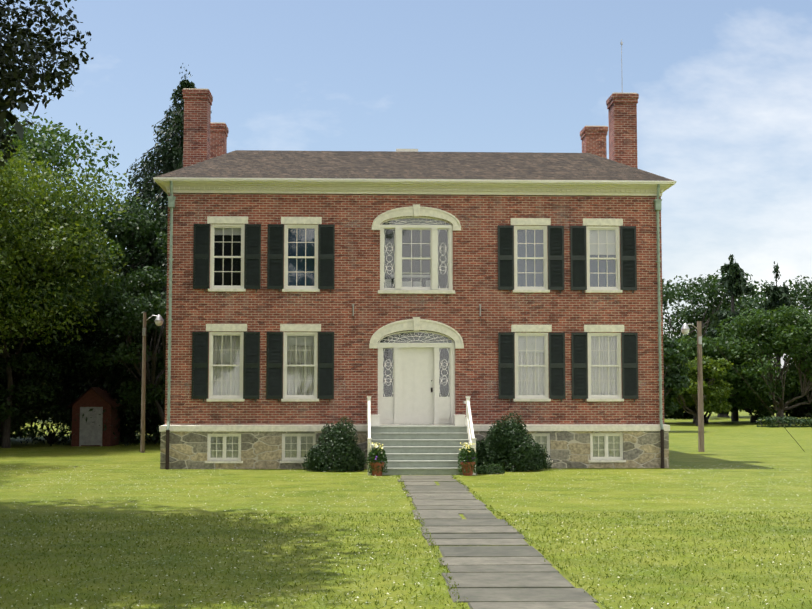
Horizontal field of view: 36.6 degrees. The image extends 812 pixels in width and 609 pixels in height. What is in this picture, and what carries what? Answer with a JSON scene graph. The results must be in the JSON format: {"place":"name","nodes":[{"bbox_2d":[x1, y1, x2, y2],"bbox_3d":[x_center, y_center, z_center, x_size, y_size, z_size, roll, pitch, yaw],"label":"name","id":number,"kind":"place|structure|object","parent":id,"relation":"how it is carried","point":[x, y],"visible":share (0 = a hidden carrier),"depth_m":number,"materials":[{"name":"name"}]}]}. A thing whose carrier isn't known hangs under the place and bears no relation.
{"place":"outdoors","nodes":[
{"label":"outdoors","id":0,"kind":"place"},
{"bbox_2d":[0,405,811,608],"bbox_3d":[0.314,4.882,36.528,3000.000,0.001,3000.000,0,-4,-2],"label":"lawn","id":1,"kind":"structure","parent":0,"point":[745,443],"depth_m":21.08,"materials":[{"name":"green plant"}]},
{"bbox_2d":[0,337,64,438],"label":"understory shrub","id":2,"kind":"object","parent":1,"relation":"on","point":[25,364],"visible":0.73,"depth_m":52.12,"materials":[{"name":"green plant"}]},
{"bbox_2d":[0,0,93,166],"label":"copper beech tree","id":3,"kind":"object","parent":1,"relation":"on","point":[14,77],"visible":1,"depth_m":18.75,"materials":[{"name":"green plant"}]},
{"bbox_2d":[0,186,124,447],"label":"tree","id":4,"kind":"object","parent":1,"relation":"on","point":[6,441],"visible":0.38,"depth_m":50.59,"materials":[{"name":"green plant"}]},
{"bbox_2d":[16,252,117,430],"bbox_3d":[-16.404,2.105,63.329,9.834,9.956,9.491,0,-4,-2],"label":"tree","id":5,"kind":"object","parent":1,"relation":"on","point":[68,324],"depth_m":60.80,"materials":[{"name":"green plant"}]},
{"bbox_2d":[0,135,139,352],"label":"tree","id":6,"kind":"object","parent":1,"relation":"on","point":[14,179],"visible":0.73,"depth_m":48.33,"materials":[{"name":"green plant"}]},
{"bbox_2d":[0,110,143,334],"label":"tree","id":7,"kind":"object","parent":1,"relation":"on","point":[41,143],"visible":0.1,"depth_m":58.34,"materials":[{"name":"green plant"}]},
{"bbox_2d":[23,196,167,441],"bbox_3d":[-13.428,0.937,58.210,11.688,11.554,10.045,0,-4,-2],"label":"tree","id":8,"kind":"object","parent":1,"relation":"on","point":[138,223],"visible":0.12,"depth_m":56.22,"materials":[{"name":"green plant"}]},
{"bbox_2d":[68,387,123,445],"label":"garden shed","id":9,"kind":"structure","parent":1,"relation":"on","point":[90,432],"depth_m":52.54,"materials":[{"name":"wood"}]},
{"bbox_2d":[58,271,155,438],"bbox_3d":[-14.080,2.655,61.633,7.950,8.595,8.936,0,-4,-2],"label":"tree","id":10,"kind":"object","parent":1,"relation":"on","point":[76,338],"depth_m":58.47,"materials":[{"name":"green plant"}]},
{"bbox_2d":[55,320,164,438],"bbox_3d":[-13.736,3.504,57.467,6.562,6.267,6.846,0,-4,-2],"label":"understory shrub","id":11,"kind":"object","parent":1,"relation":"on","point":[91,372],"visible":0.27,"depth_m":55.60,"materials":[{"name":"green plant"}]},
{"bbox_2d":[20,63,211,445],"bbox_3d":[-10.760,-0.182,59.513,16.686,23.312,18.004,0,-4,-2],"label":"spruce","id":12,"kind":"object","parent":1,"relation":"on","point":[151,189],"visible":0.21,"depth_m":58.00,"materials":[{"name":"green plant"}]},
{"bbox_2d":[86,231,167,424],"bbox_3d":[-10.085,1.506,52.127,7.000,9.470,6.037,-4,-6,39],"label":"tree","id":13,"kind":"object","parent":1,"relation":"on","point":[125,323],"visible":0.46,"depth_m":51.32,"materials":[{"name":"green plant"}]},
{"bbox_2d":[101,338,164,442],"bbox_3d":[-11.357,3.842,56.632,5.868,5.465,5.379,0,-4,-2],"label":"understory shrub","id":14,"kind":"object","parent":1,"relation":"on","point":[132,379],"visible":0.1,"depth_m":55.35,"materials":[{"name":"green plant"}]},
{"bbox_2d":[140,312,163,452],"bbox_3d":[-8.891,3.132,47.021,2.469,5.650,0.339,1,-4,-10],"label":"lamp post","id":15,"kind":"object","parent":1,"relation":"on","point":[159,320],"visible":0.96,"depth_m":46.88,"materials":[{"name":"brown wood"}]},
{"bbox_2d":[302,416,366,471],"bbox_3d":[-2.051,4.015,35.355,1.702,1.598,1.506,-3,-5,32],"label":"bush","id":16,"kind":"object","parent":1,"relation":"on","point":[335,448],"visible":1,"depth_m":35.01,"materials":[{"name":"green plant"}]},
{"bbox_2d":[367,442,387,475],"bbox_3d":[-0.777,4.184,33.247,0.579,0.905,0.575,0,-4,-2],"label":"flower pot","id":17,"kind":"object","parent":1,"relation":"on","point":[376,453],"visible":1,"depth_m":33.11,"materials":[{"name":"ceramic"}]},
{"bbox_2d":[160,431,668,468],"bbox_3d":[0.083,4.928,42.537,15.140,1.400,12.200,0,-4,-2],"label":"house foundation","id":18,"kind":"object","parent":1,"relation":"on","point":[263,450],"visible":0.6,"depth_m":36.41,"materials":[{"name":"grey stone"}]},
{"bbox_2d":[367,396,475,474],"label":"front steps","id":19,"kind":"structure","parent":1,"relation":"on","point":[422,449],"depth_m":34.68,"materials":[{"name":"paint"}]},
{"bbox_2d":[457,442,477,475],"bbox_3d":[1.677,4.191,33.334,0.590,0.904,0.571,0,-4,-2],"label":"flower pot","id":20,"kind":"object","parent":1,"relation":"on","point":[468,454],"visible":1,"depth_m":33.20,"materials":[{"name":"ceramic"}]},
{"bbox_2d":[476,463,504,473],"bbox_3d":[2.252,4.566,34.025,1.013,0.320,0.801,0,-4,-2],"label":"groundcover","id":21,"kind":"object","parent":1,"relation":"on","point":[490,469],"visible":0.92,"depth_m":33.83,"materials":[{"name":"green plant"}]},
{"bbox_2d":[397,475,599,608],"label":"flagstone path","id":22,"kind":"structure","parent":1,"relation":"on","point":[491,559],"depth_m":16.43,"materials":[{"name":"grey stone"}]},
{"bbox_2d":[476,412,551,471],"bbox_3d":[2.992,3.969,35.553,2.317,1.712,1.723,-1,-4,19],"label":"bush","id":23,"kind":"object","parent":1,"relation":"on","point":[507,446],"visible":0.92,"depth_m":35.08,"materials":[{"name":"green plant"}]},
{"bbox_2d":[663,333,690,415],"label":"tree","id":24,"kind":"object","parent":1,"relation":"on","point":[676,380],"visible":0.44,"depth_m":73.46,"materials":[{"name":"green plant"}]},
{"bbox_2d":[671,356,733,425],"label":"tree","id":25,"kind":"object","parent":1,"relation":"on","point":[717,393],"visible":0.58,"depth_m":87.55,"materials":[{"name":"green plant"}]},
{"bbox_2d":[664,356,754,422],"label":"tree","id":26,"kind":"object","parent":1,"relation":"on","point":[681,413],"visible":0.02,"depth_m":96.09,"materials":[{"name":"green plant"}]},
{"bbox_2d":[670,334,755,423],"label":"tree","id":27,"kind":"object","parent":1,"relation":"on","point":[710,349],"visible":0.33,"depth_m":92.29,"materials":[{"name":"green plant"}]},
{"bbox_2d":[662,269,765,345],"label":"tree","id":28,"kind":"object","parent":1,"relation":"on","point":[713,291],"visible":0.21,"depth_m":118.25,"materials":[{"name":"green plant"}]},
{"bbox_2d":[664,273,773,416],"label":"tree","id":29,"kind":"object","parent":1,"relation":"on","point":[683,314],"visible":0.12,"depth_m":124.71,"materials":[{"name":"green plant"}]},
{"bbox_2d":[702,254,759,421],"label":"pine","id":30,"kind":"object","parent":1,"relation":"on","point":[734,281],"visible":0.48,"depth_m":103.63,"materials":[{"name":"green plant"}]},
{"bbox_2d":[663,321,803,451],"bbox_3d":[11.451,3.334,47.723,8.060,5.350,0.897,0,-4,4],"label":"utility pole","id":31,"kind":"object","parent":1,"relation":"on","point":[685,328],"visible":0.83,"depth_m":47.48,"materials":[{"name":"brown wood"}]},
{"bbox_2d":[707,304,811,423],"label":"tree","id":32,"kind":"object","parent":1,"relation":"on","point":[788,332],"visible":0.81,"depth_m":91.78,"materials":[{"name":"green plant"}]},
{"bbox_2d":[739,353,799,421],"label":"tree","id":33,"kind":"object","parent":1,"relation":"on","point":[763,410],"visible":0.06,"depth_m":98.81,"materials":[{"name":"green plant"}]},
{"bbox_2d":[756,261,798,416],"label":"pine","id":34,"kind":"object","parent":1,"relation":"on","point":[780,296],"visible":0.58,"depth_m":105.74,"materials":[{"name":"green plant"}]},
{"bbox_2d":[757,364,811,417],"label":"tree","id":35,"kind":"object","parent":1,"relation":"on","point":[804,411],"visible":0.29,"depth_m":98.02,"materials":[{"name":"green plant"}]},
{"bbox_2d":[757,416,811,427],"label":"hedge","id":36,"kind":"object","parent":1,"relation":"on","point":[783,419],"visible":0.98,"depth_m":83.92,"materials":[{"name":"green plant"}]},
{"bbox_2d":[783,276,811,313],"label":"tree","id":37,"kind":"object","parent":1,"relation":"on","point":[797,294],"visible":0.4,"depth_m":126.02,"materials":[{"name":"green plant"}]},
{"bbox_2d":[0,0,811,367],"label":"sky","id":38,"kind":"structure","parent":0,"point":[723,87],"materials":[{"name":"blue"}]},
{"bbox_2d":[385,275,429,287],"bbox_3d":[0.042,-0.676,37.508,1.400,0.470,0.550,0,-4,-2],"label":"sofa","id":39,"kind":"object","parent":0,"point":[409,282],"depth_m":37.24,"materials":[{"name":"white fabric"}]},
{"bbox_2d":[176,201,647,424],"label":"house wall stains","id":40,"kind":"object","parent":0,"point":[432,312],"visible":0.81,"depth_m":36.88,"materials":[{"name":"red brick"}]},
{"bbox_2d":[165,193,663,424],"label":"brick house walls","id":41,"kind":"structure","parent":0,"point":[263,310],"depth_m":36.89,"materials":[{"name":"red brick"}]},
{"bbox_2d":[159,204,669,462],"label":"house trim","id":42,"kind":"structure","parent":41,"relation":"attached to","point":[444,410],"depth_m":36.84,"materials":[{"name":"beige wood"}]},
{"bbox_2d":[211,218,619,457],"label":"window panes","id":43,"kind":"structure","parent":42,"relation":"in","point":[409,332],"depth_m":36.97,"materials":[{"name":"clear glass"}]},
{"bbox_2d":[398,347,433,423],"bbox_3d":[0.308,2.441,36.870,1.080,2.300,0.120,0,-4,-2],"label":"front door","id":44,"kind":"structure","parent":42,"relation":"in","point":[415,385],"depth_m":36.88,"materials":[{"name":"white wood"}]},
{"bbox_2d":[157,181,671,196],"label":"cornice","id":45,"kind":"structure","parent":41,"relation":"attached to","point":[357,188],"depth_m":37.03,"materials":[{"name":"white paint"}]},
{"bbox_2d":[153,177,675,193],"bbox_3d":[0.083,-3.244,43.145,15.710,0.090,12.770,0,-4,-2],"label":"gutter","id":46,"kind":"object","parent":45,"relation":"attached to","point":[156,179],"visible":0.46,"depth_m":36.80,"materials":[{"name":"beige metal"}]},
{"bbox_2d":[191,224,638,401],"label":"shutters","id":47,"kind":"object","parent":41,"relation":"attached to","point":[326,273],"visible":1,"depth_m":36.83,"materials":[{"name":"black wood"}]},
{"bbox_2d":[165,181,664,469],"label":"downspouts","id":48,"kind":"object","parent":41,"relation":"attached to","point":[172,198],"visible":0.94,"depth_m":36.62,"materials":[{"name":"beige metal"}]},
{"bbox_2d":[157,149,673,180],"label":"house roof","id":49,"kind":"structure","parent":41,"relation":"on","point":[406,164],"depth_m":37.81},
{"bbox_2d":[182,39,638,168],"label":"chimneys","id":50,"kind":"object","parent":49,"relation":"on","point":[205,137],"visible":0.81,"depth_m":40.65,"materials":[{"name":"red brick"}]},
{"bbox_2d":[352,304,481,322],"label":"flag holders","id":51,"kind":"object","parent":41,"relation":"attached to","point":[354,321],"visible":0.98,"depth_m":36.76,"materials":[{"name":"metal"}]},
{"bbox_2d":[213,228,616,394],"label":"curtains","id":52,"kind":"object","parent":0,"point":[224,345],"depth_m":37.12,"materials":[{"name":"white fabric"}]},
{"bbox_2d":[378,218,452,396],"bbox_3d":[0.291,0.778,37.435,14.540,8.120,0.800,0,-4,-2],"label":"decorative window grilles","id":53,"kind":"object","parent":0,"point":[386,356],"depth_m":37.88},
{"bbox_2d":[211,436,619,457],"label":"basement windows","id":54,"kind":"structure","parent":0,"point":[616,442],"depth_m":36.51,"materials":[{"name":"white wood"}]}
]}

